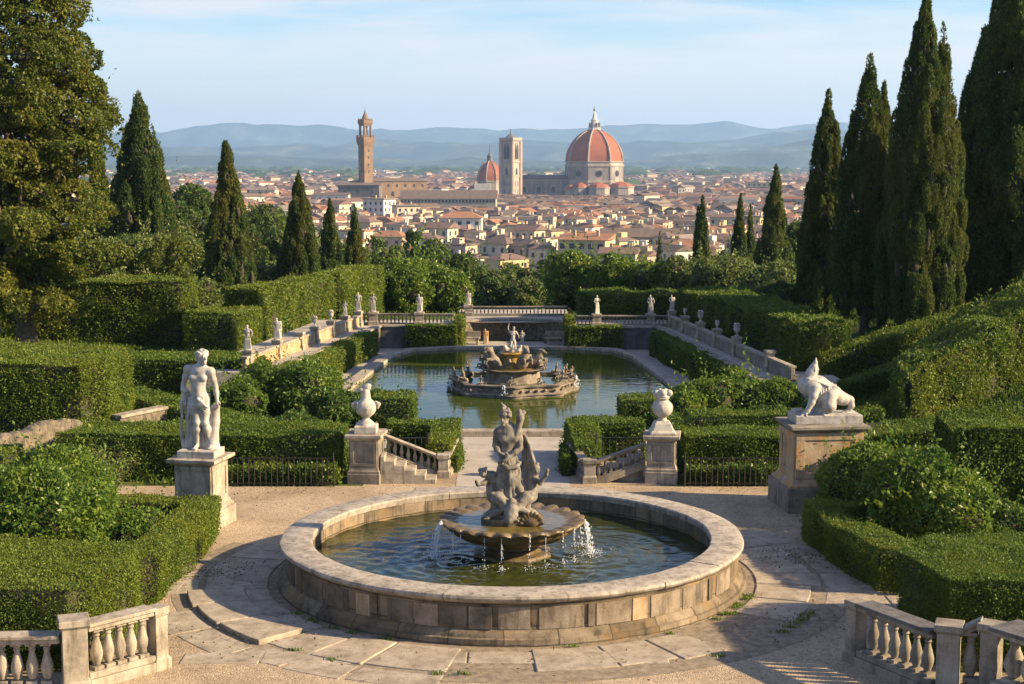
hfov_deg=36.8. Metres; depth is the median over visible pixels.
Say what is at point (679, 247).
town house
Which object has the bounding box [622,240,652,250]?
town house
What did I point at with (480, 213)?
town house
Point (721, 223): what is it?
town house
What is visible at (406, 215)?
town house
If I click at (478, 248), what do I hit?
town house
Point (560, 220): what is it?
town house
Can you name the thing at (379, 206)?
town house
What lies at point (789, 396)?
shrub
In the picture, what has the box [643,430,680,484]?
pedestal
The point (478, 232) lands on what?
town house
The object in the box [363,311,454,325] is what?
balustrade
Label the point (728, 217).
town house
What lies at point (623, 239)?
town house
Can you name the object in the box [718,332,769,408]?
shrub
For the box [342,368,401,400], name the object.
shrub
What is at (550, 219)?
town house
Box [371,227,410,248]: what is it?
town house
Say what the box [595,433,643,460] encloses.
iron railing
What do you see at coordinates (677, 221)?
town house
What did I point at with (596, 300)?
statue
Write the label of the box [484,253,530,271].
town house
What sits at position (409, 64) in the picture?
sky
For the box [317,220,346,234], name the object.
town house
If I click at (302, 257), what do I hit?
cypress
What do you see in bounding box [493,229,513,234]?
town house
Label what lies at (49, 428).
rough wall
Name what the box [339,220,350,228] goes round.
town house
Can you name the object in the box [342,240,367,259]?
tree
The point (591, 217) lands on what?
town house
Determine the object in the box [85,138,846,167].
hills
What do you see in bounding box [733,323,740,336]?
vase
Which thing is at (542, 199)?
long palace
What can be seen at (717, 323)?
vase
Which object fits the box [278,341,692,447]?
pool walk
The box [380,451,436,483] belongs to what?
stone steps
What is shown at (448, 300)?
bush
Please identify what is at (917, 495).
shrub
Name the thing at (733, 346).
parapet
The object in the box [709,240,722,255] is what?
town house
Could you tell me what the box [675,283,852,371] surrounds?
clipped hedge
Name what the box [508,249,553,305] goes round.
tree
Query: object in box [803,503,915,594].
clipped hedge
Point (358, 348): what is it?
clipped hedge
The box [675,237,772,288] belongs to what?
bush
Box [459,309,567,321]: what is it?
terrace
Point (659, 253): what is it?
cypress
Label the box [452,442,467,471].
clipped hedge
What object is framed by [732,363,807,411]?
shrub
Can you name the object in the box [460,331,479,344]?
stone bench
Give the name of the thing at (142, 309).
clipped hedge
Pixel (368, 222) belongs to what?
town house
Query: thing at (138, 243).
bush
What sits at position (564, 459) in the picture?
clipped hedge
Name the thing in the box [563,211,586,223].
town house
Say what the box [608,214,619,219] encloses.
town house
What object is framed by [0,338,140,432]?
clipped hedge
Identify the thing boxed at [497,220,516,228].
town house
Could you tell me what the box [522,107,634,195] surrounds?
cathedral
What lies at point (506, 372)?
pool fountain
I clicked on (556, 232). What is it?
town house
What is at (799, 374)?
raised walk
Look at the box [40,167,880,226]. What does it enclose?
town mass
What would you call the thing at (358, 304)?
statue
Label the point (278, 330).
statue
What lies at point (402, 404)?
clipped hedge
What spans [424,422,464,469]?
clipped hedge
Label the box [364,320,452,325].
raised walk
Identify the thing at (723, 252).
tree
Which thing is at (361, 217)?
town house
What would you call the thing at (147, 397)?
clipped hedge
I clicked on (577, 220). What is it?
town house
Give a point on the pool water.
(604, 377)
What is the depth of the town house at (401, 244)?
555.84 m
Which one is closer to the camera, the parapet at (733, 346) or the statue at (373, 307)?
the parapet at (733, 346)
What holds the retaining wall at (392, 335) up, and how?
on the ground at (680, 477)
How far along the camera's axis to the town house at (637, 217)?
824.43 m
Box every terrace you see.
[7,461,1021,683]
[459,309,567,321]
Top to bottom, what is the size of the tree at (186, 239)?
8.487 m
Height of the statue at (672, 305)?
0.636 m
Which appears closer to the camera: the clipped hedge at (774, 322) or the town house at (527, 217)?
the clipped hedge at (774, 322)
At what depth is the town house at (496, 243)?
556.42 m
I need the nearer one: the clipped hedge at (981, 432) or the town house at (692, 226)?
the clipped hedge at (981, 432)
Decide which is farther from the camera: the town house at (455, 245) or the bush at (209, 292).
the town house at (455, 245)
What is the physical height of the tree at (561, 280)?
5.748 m
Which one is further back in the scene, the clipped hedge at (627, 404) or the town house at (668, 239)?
the town house at (668, 239)
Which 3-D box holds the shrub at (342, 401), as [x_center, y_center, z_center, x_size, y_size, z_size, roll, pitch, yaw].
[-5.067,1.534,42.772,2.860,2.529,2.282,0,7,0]
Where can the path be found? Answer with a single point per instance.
(480, 452)
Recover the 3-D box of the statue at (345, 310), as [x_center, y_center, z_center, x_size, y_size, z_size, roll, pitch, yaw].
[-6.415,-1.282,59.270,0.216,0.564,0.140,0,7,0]
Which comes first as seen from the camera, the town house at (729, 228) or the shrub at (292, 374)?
the shrub at (292, 374)
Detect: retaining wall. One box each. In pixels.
[278,325,381,366]
[379,324,449,347]
[581,325,653,348]
[654,325,765,382]
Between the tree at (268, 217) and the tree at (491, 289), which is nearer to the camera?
the tree at (491, 289)
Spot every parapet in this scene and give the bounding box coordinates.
[240,311,363,369]
[667,310,796,380]
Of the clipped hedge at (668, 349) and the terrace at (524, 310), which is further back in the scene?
the terrace at (524, 310)
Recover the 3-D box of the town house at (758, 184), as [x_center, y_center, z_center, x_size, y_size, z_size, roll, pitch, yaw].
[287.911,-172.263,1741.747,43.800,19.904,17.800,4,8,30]
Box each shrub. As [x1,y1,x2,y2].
[0,413,158,548]
[89,439,145,486]
[97,476,171,549]
[187,350,271,414]
[207,336,309,411]
[257,325,363,413]
[266,371,331,428]
[277,349,379,426]
[317,392,338,428]
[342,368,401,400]
[627,371,685,429]
[645,361,712,422]
[672,340,749,409]
[715,379,755,415]
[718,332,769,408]
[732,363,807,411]
[738,351,821,409]
[796,408,941,516]
[852,402,1014,541]
[976,461,1023,536]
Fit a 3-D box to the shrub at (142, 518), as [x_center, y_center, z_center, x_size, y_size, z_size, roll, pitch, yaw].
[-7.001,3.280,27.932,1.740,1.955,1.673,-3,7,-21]
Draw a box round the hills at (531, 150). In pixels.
[72,129,898,163]
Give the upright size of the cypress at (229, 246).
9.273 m
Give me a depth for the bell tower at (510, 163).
1378.34 m
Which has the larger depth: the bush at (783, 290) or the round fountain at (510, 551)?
the bush at (783, 290)
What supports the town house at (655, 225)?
on the ground at (680, 477)
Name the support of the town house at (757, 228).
on the ground at (680, 477)
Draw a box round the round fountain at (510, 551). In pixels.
[278,402,745,646]
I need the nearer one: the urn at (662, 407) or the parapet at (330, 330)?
the urn at (662, 407)
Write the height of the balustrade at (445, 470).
1.118 m
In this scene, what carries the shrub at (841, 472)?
on the ground at (680, 477)
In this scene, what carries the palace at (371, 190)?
on the ground at (680, 477)
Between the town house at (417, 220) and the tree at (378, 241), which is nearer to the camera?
the tree at (378, 241)
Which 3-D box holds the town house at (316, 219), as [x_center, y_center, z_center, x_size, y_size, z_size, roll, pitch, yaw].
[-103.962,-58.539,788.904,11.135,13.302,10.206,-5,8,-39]
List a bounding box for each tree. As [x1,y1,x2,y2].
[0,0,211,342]
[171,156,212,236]
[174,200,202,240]
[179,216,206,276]
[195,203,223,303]
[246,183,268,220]
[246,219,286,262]
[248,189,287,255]
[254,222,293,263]
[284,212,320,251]
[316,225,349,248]
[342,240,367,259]
[343,227,371,264]
[364,235,386,264]
[374,230,415,265]
[390,224,440,311]
[408,226,454,265]
[439,228,478,312]
[458,239,508,310]
[470,251,512,308]
[474,244,539,284]
[481,254,547,308]
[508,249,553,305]
[523,239,564,272]
[714,234,730,256]
[780,192,801,260]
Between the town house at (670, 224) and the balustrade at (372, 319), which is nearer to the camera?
the balustrade at (372, 319)
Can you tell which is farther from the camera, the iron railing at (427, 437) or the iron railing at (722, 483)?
the iron railing at (427, 437)
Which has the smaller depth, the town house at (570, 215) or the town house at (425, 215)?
the town house at (570, 215)
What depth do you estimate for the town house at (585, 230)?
644.13 m
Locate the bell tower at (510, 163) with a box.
[499,128,521,194]
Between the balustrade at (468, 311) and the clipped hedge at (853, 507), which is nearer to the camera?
the clipped hedge at (853, 507)
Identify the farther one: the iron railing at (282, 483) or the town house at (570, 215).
the town house at (570, 215)
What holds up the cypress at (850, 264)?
on the ground at (680, 477)
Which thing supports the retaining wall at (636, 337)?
on the ground at (680, 477)
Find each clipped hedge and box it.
[0,272,200,347]
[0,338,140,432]
[0,440,25,478]
[0,532,147,671]
[5,346,270,394]
[52,415,350,481]
[117,487,226,539]
[130,495,217,606]
[132,382,274,427]
[182,303,265,351]
[222,272,337,340]
[228,452,348,486]
[278,329,380,374]
[311,262,386,319]
[370,387,420,427]
[384,415,464,460]
[403,322,459,347]
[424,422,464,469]
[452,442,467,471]
[453,312,467,345]
[554,441,573,475]
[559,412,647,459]
[562,312,575,345]
[566,322,624,348]
[573,286,704,319]
[615,390,656,421]
[648,328,751,382]
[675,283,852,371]
[675,412,964,480]
[675,452,778,485]
[677,400,887,427]
[797,493,889,542]
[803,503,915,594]
[812,302,976,379]
[837,361,895,400]
[883,275,1023,420]
[891,526,1023,672]
[929,402,1023,504]
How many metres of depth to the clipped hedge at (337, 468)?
35.17 m
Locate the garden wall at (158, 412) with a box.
[111,405,168,422]
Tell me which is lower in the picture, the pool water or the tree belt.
the pool water
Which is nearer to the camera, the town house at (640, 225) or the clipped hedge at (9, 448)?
the clipped hedge at (9, 448)
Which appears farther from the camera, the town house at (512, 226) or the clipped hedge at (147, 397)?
the town house at (512, 226)
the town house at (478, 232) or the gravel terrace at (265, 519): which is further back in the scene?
the town house at (478, 232)
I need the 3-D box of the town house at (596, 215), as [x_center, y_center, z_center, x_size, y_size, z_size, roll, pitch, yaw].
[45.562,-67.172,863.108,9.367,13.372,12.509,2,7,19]
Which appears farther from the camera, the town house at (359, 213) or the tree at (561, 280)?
the town house at (359, 213)
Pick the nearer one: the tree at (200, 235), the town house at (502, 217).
the tree at (200, 235)
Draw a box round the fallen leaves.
[130,485,844,681]
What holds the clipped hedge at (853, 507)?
on the gravel terrace at (265, 519)
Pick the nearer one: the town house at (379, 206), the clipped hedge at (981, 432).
the clipped hedge at (981, 432)
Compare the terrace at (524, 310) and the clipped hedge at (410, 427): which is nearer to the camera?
the clipped hedge at (410, 427)
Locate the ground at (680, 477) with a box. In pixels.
[0,233,1023,485]
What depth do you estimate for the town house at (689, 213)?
832.79 m
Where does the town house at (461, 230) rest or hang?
on the ground at (680, 477)
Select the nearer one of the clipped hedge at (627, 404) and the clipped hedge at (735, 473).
the clipped hedge at (735, 473)
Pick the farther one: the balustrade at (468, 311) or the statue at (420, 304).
the balustrade at (468, 311)
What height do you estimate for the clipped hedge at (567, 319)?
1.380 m
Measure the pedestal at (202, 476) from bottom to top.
1.470 m
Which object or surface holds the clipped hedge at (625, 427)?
on the ground at (680, 477)
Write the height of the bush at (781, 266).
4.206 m
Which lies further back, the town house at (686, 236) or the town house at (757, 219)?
the town house at (757, 219)
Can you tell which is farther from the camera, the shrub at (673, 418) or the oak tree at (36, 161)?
the oak tree at (36, 161)
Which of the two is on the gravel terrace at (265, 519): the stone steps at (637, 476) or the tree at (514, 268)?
the stone steps at (637, 476)
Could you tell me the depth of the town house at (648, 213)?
866.00 m
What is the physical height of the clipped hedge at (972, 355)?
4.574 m
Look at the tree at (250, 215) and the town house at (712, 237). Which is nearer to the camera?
the tree at (250, 215)
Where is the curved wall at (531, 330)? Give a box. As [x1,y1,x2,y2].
[456,317,563,341]
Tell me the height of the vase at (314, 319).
0.398 m
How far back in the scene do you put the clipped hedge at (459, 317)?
61.58 m
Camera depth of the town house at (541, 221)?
761.66 m
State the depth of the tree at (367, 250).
125.55 m
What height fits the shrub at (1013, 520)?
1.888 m
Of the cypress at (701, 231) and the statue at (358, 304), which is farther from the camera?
the cypress at (701, 231)
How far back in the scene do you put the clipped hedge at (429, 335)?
60.77 m
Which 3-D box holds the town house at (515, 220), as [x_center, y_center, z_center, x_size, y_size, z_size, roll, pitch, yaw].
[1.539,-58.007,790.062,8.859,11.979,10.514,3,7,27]
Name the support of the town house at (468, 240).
on the ground at (680, 477)
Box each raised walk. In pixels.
[186,320,369,393]
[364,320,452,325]
[575,320,665,324]
[664,320,838,402]
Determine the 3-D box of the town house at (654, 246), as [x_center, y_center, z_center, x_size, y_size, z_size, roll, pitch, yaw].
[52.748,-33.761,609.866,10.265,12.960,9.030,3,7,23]
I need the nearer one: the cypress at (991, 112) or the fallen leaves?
the fallen leaves
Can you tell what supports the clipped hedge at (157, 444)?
on the ground at (680, 477)
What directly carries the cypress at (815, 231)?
on the ground at (680, 477)
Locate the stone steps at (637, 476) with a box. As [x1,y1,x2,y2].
[595,449,642,480]
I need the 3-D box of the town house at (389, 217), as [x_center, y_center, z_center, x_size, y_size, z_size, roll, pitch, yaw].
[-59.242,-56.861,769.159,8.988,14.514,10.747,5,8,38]
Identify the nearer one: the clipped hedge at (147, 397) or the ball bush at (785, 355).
the clipped hedge at (147, 397)
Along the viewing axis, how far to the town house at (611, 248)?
527.90 m
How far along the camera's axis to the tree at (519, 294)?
96.47 m
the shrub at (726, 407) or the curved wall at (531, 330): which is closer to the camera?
the shrub at (726, 407)
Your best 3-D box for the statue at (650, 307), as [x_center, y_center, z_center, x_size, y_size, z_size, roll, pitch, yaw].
[5.514,-1.493,61.235,0.298,0.780,0.193,0,7,0]
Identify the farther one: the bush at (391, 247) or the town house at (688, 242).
the town house at (688, 242)
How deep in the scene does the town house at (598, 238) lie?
541.75 m
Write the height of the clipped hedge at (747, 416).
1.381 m
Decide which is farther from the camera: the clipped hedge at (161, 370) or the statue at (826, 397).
the clipped hedge at (161, 370)
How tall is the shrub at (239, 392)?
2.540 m
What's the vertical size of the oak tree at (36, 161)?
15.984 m
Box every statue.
[177,348,224,458]
[243,325,252,349]
[273,317,281,339]
[342,301,347,315]
[355,292,361,310]
[370,294,376,311]
[416,294,422,311]
[466,291,470,304]
[483,329,488,343]
[520,330,524,343]
[594,295,599,313]
[647,295,654,313]
[669,295,674,310]
[787,358,862,424]
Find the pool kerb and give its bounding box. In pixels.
[342,346,680,436]
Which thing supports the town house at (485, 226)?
on the ground at (680, 477)
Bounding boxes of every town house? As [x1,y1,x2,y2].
[312,213,323,217]
[312,216,319,222]
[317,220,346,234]
[319,214,345,222]
[337,229,374,243]
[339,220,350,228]
[348,215,376,220]
[349,211,367,216]
[358,218,382,228]
[361,195,397,215]
[366,225,382,229]
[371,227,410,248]
[380,213,403,226]
[387,243,412,259]
[389,219,415,229]
[390,202,421,214]
[394,211,412,218]
[397,222,415,232]
[410,217,426,229]
[412,214,424,219]
[413,209,431,217]
[416,220,432,229]
[418,229,444,244]
[422,219,459,242]
[424,214,441,221]
[433,209,449,214]
[438,209,483,229]
[443,237,478,253]
[452,250,487,256]
[458,224,470,237]
[464,226,485,239]
[464,236,482,242]
[470,209,487,217]
[472,241,480,253]
[474,256,488,266]
[478,232,513,256]
[483,219,503,225]
[483,222,488,230]
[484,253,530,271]
[486,226,496,238]
[487,207,501,218]
[487,229,514,237]
[489,212,510,215]
[489,216,515,219]
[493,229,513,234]
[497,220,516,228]
[503,217,524,223]
[504,224,515,228]
[509,235,539,257]
[512,221,547,238]
[516,212,537,220]
[524,216,547,227]
[527,238,556,271]
[532,232,557,249]
[540,214,556,227]
[545,224,563,236]
[549,209,560,215]
[556,230,615,260]
[557,214,565,227]
[559,222,575,232]
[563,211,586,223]
[568,216,588,223]
[571,219,602,230]
[571,228,595,232]
[585,210,602,219]
[587,214,598,219]
[598,217,615,226]
[598,243,639,261]
[600,226,683,243]
[607,221,630,227]
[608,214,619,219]
[611,216,636,223]
[615,232,636,245]
[620,210,635,217]
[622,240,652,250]
[626,220,642,224]
[630,220,652,227]
[631,214,644,219]
[638,246,655,261]
[639,209,657,217]
[639,240,657,250]
[646,218,670,227]
[646,222,666,227]
[653,232,674,244]
[653,242,692,260]
[654,217,671,227]
[657,235,681,243]
[660,210,680,220]
[669,234,694,238]
[670,238,709,247]
[672,217,695,226]
[677,221,710,229]
[678,211,693,216]
[682,227,694,233]
[705,210,723,213]
[708,235,725,249]
[709,211,735,224]
[709,226,719,229]
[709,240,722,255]
[711,220,726,227]
[711,228,727,233]
[714,230,731,253]
[724,223,733,232]
[744,207,762,214]
[746,181,787,187]
[747,212,763,224]
[753,223,761,233]
[785,212,798,217]
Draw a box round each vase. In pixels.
[312,315,317,326]
[328,309,333,320]
[697,310,703,321]
[715,320,719,328]
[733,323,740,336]
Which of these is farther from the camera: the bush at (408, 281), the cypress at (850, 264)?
the bush at (408, 281)
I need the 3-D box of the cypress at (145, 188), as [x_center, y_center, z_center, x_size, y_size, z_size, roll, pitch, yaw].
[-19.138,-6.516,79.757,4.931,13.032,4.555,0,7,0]
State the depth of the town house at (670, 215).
816.75 m
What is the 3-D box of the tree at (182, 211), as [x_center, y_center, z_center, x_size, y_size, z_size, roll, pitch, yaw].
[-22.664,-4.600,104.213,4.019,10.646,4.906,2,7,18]
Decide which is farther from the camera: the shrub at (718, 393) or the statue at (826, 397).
the shrub at (718, 393)
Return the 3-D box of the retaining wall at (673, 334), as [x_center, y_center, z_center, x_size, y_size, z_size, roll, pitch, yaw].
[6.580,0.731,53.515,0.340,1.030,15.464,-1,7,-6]
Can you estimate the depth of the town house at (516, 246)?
551.66 m
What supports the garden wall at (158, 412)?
on the ground at (680, 477)
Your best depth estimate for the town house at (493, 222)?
784.72 m
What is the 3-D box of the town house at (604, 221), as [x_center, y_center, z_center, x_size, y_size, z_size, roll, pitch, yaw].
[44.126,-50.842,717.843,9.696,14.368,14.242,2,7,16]
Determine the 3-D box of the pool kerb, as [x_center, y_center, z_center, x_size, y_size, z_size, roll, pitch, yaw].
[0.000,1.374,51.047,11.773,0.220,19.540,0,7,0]
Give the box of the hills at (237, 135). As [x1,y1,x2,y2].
[3,121,893,149]
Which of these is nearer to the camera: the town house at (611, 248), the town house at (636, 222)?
the town house at (611, 248)
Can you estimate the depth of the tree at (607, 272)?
77.22 m
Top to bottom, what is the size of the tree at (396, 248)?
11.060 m
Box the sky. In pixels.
[0,0,1003,135]
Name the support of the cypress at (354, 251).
on the ground at (680, 477)
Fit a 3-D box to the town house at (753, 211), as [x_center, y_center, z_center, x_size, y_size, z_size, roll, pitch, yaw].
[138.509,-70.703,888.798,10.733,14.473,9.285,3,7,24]
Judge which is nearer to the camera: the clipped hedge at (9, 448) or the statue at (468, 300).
the clipped hedge at (9, 448)
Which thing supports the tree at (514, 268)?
on the ground at (680, 477)
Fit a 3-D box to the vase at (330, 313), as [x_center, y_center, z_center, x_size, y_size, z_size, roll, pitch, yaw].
[-6.740,-1.004,57.386,0.240,0.424,0.240,0,7,0]
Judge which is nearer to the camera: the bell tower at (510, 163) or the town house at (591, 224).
the town house at (591, 224)
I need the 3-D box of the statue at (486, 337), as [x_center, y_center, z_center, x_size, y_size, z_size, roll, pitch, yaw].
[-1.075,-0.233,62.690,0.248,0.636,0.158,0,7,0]
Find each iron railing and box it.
[228,453,334,486]
[383,433,428,458]
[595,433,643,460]
[684,453,778,486]
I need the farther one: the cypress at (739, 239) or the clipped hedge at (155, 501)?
the cypress at (739, 239)
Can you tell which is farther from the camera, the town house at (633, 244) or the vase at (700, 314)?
the town house at (633, 244)
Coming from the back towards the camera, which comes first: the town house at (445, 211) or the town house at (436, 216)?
the town house at (445, 211)
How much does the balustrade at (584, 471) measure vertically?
1.038 m
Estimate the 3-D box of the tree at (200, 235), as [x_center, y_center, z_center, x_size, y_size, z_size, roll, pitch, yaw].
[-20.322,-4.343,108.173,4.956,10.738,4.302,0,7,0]
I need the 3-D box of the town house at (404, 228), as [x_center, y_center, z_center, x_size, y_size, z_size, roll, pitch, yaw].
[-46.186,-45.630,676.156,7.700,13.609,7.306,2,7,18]
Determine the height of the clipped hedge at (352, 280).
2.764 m
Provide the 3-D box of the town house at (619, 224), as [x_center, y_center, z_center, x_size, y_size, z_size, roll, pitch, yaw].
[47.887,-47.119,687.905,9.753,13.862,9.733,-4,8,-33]
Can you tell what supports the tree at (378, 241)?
on the ground at (680, 477)
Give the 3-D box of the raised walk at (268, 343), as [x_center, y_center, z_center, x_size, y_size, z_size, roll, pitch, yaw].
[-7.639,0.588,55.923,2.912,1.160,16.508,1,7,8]
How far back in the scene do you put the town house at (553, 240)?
588.46 m
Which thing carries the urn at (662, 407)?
on the pedestal at (662, 467)
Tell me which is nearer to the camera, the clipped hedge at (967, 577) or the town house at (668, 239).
the clipped hedge at (967, 577)
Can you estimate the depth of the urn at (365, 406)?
35.32 m
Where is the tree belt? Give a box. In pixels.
[71,164,814,185]
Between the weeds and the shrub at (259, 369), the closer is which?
the weeds
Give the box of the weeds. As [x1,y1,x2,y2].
[229,592,828,675]
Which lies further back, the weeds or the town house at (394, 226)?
the town house at (394, 226)
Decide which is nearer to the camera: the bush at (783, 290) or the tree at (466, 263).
the bush at (783, 290)
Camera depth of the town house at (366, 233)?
639.02 m
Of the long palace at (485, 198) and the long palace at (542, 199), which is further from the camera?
the long palace at (542, 199)
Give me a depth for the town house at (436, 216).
787.77 m
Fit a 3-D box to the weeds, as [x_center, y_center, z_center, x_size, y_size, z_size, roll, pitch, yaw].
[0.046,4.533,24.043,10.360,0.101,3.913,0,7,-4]
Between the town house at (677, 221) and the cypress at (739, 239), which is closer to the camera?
the cypress at (739, 239)
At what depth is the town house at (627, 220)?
799.53 m
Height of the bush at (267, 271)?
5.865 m
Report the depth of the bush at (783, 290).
63.06 m
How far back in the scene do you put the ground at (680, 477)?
41.29 m
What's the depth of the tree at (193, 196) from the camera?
110.33 m
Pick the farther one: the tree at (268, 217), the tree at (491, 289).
the tree at (268, 217)
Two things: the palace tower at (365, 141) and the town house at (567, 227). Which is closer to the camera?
the town house at (567, 227)
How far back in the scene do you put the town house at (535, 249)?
545.91 m
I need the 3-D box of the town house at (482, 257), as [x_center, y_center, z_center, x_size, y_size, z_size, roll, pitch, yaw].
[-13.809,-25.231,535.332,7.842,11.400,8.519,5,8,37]
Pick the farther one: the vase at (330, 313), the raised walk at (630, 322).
the raised walk at (630, 322)
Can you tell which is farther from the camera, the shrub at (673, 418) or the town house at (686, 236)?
the town house at (686, 236)
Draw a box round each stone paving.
[165,487,902,683]
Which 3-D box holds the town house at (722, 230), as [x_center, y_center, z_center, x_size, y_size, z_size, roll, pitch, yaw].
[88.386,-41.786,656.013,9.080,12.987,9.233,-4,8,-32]
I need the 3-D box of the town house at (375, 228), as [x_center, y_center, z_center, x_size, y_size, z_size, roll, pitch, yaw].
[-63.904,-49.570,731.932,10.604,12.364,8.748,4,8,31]
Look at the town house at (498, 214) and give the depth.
868.42 m
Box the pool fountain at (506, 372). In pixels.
[446,324,580,398]
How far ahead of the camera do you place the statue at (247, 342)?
48.26 m
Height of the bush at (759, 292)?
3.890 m
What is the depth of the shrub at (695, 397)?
42.71 m
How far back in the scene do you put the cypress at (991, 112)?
52.58 m
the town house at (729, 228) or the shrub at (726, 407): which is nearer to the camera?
the shrub at (726, 407)
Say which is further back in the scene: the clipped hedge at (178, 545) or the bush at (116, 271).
the bush at (116, 271)
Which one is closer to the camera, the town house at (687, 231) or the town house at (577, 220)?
the town house at (687, 231)
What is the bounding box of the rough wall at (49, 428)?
[0,418,82,466]
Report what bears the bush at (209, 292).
on the ground at (680, 477)
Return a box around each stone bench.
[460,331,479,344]
[545,331,564,344]
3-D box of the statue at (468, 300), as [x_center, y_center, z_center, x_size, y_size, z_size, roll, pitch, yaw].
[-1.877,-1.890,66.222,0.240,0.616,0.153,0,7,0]
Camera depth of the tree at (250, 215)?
125.03 m
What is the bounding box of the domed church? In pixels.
[474,145,498,193]
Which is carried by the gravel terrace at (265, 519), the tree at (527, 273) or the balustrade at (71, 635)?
the balustrade at (71, 635)
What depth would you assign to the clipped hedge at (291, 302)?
61.88 m
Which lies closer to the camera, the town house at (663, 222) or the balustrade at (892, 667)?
the balustrade at (892, 667)
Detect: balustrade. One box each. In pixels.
[0,603,171,683]
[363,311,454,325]
[384,434,458,478]
[460,304,566,315]
[566,442,645,483]
[576,313,667,326]
[842,597,1023,683]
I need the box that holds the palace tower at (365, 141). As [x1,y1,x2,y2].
[356,110,374,182]
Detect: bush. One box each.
[74,248,128,278]
[88,204,196,276]
[185,261,229,306]
[251,223,282,281]
[340,242,401,312]
[367,224,474,312]
[427,246,488,312]
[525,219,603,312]
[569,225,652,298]
[617,231,673,292]
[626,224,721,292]
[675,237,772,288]
[727,232,798,290]
[730,244,798,303]
[753,253,815,306]
[775,345,796,370]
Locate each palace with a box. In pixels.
[338,183,382,197]
[350,178,426,197]
[399,190,497,206]
[503,198,585,200]
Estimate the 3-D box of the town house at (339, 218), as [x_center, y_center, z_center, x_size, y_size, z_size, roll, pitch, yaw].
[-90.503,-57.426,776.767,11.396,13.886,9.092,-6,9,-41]
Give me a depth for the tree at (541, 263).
127.86 m
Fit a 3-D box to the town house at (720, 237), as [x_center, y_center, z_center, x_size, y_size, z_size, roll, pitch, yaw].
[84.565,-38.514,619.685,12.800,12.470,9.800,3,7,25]
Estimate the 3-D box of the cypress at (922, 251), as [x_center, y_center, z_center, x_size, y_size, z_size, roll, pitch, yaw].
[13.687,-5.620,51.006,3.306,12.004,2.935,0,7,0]
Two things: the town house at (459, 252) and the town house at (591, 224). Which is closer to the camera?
the town house at (459, 252)
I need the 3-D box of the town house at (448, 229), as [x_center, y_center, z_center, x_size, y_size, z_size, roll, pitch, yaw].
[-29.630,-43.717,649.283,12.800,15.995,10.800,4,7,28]
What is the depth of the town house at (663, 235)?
635.36 m
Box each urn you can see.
[351,383,380,433]
[648,388,675,434]
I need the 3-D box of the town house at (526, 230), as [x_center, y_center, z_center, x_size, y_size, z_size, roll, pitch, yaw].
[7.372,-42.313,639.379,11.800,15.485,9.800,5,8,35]
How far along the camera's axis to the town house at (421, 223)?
733.41 m
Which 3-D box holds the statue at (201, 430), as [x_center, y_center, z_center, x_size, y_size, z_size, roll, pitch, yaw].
[-6.306,1.217,31.098,0.901,2.204,0.662,1,7,8]
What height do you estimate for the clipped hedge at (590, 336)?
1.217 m
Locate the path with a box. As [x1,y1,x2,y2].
[456,437,569,486]
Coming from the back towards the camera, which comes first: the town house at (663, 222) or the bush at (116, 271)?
the town house at (663, 222)
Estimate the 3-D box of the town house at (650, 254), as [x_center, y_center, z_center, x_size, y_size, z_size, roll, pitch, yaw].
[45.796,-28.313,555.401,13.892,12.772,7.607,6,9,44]
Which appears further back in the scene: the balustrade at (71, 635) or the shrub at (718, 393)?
the shrub at (718, 393)
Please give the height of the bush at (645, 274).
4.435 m
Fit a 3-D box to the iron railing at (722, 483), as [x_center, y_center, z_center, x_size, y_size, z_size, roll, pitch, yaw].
[5.035,2.908,34.987,2.282,0.810,0.052,0,7,0]
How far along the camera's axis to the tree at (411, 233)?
167.12 m
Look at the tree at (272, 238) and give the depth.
107.18 m
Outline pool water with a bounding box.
[348,350,683,428]
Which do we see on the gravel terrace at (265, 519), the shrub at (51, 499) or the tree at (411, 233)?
the shrub at (51, 499)
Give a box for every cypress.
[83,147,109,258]
[99,90,187,262]
[197,139,258,306]
[276,170,320,279]
[318,197,344,269]
[344,203,366,264]
[655,230,662,266]
[691,194,709,262]
[729,193,755,261]
[753,163,795,265]
[794,87,843,316]
[826,52,892,332]
[873,0,969,325]
[954,0,1023,303]
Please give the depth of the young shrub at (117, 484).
33.71 m
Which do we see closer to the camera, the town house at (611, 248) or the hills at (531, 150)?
the town house at (611, 248)
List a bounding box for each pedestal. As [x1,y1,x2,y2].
[166,452,235,528]
[344,429,387,484]
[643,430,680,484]
[768,417,869,513]
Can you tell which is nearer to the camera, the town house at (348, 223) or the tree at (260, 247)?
the tree at (260, 247)
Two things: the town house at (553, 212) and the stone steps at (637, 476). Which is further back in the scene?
the town house at (553, 212)
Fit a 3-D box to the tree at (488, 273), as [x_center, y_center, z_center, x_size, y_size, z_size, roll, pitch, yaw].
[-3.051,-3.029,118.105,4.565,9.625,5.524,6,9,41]
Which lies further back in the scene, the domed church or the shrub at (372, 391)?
the domed church
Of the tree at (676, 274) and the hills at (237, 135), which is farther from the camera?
the hills at (237, 135)
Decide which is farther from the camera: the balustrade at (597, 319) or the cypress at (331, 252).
the cypress at (331, 252)
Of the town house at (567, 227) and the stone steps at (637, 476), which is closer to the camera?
the stone steps at (637, 476)
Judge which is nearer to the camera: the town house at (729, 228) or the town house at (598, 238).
the town house at (598, 238)
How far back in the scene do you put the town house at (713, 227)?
738.90 m
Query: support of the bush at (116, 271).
on the ground at (680, 477)
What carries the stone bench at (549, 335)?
on the pool walk at (670, 371)

